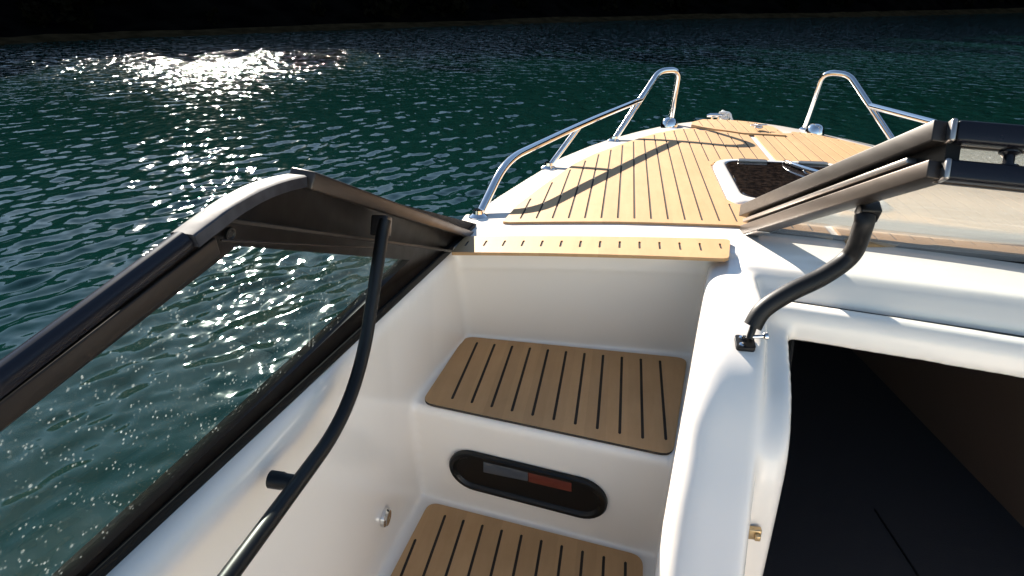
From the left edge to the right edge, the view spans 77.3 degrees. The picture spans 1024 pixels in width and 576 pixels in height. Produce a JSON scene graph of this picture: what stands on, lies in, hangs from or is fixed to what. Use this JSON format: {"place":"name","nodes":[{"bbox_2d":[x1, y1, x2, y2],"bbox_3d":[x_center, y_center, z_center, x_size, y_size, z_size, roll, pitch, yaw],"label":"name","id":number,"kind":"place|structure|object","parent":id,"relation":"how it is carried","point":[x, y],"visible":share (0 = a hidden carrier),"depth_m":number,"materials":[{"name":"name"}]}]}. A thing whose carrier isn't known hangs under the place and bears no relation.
{"place":"outdoors","nodes":[
{"label":"outdoors","id":0,"kind":"place"},
{"bbox_2d":[0,13,1023,575],"bbox_3d":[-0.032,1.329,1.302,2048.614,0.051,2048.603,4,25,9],"label":"water","id":1,"kind":"structure","parent":0,"point":[118,155],"depth_m":8.83,"materials":[{"name":"teal liquid"}]},
{"bbox_2d":[0,67,1023,575],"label":"motorboat","id":2,"kind":"object","parent":1,"relation":"on","point":[702,347],"visible":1,"depth_m":1.43,"materials":[{"name":"white"}]},
{"bbox_2d":[719,110,732,119],"bbox_3d":[1.085,-0.788,3.201,0.064,0.213,0.198,17,29,32],"label":"mooring rope","id":3,"kind":"object","parent":2,"relation":"attached to","point":[727,115],"visible":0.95,"depth_m":3.10,"materials":[{"name":"white"}]},
{"bbox_2d":[739,118,1023,246],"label":"windscreen door","id":4,"kind":"structure","parent":2,"relation":"in","point":[937,140],"depth_m":1.08,"materials":[{"name":"brown metal"}]},
{"bbox_2d":[0,0,1023,44],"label":"hills","id":5,"kind":"structure","parent":0,"point":[146,18],"depth_m":37.37,"materials":[{"name":"black"}]}
]}

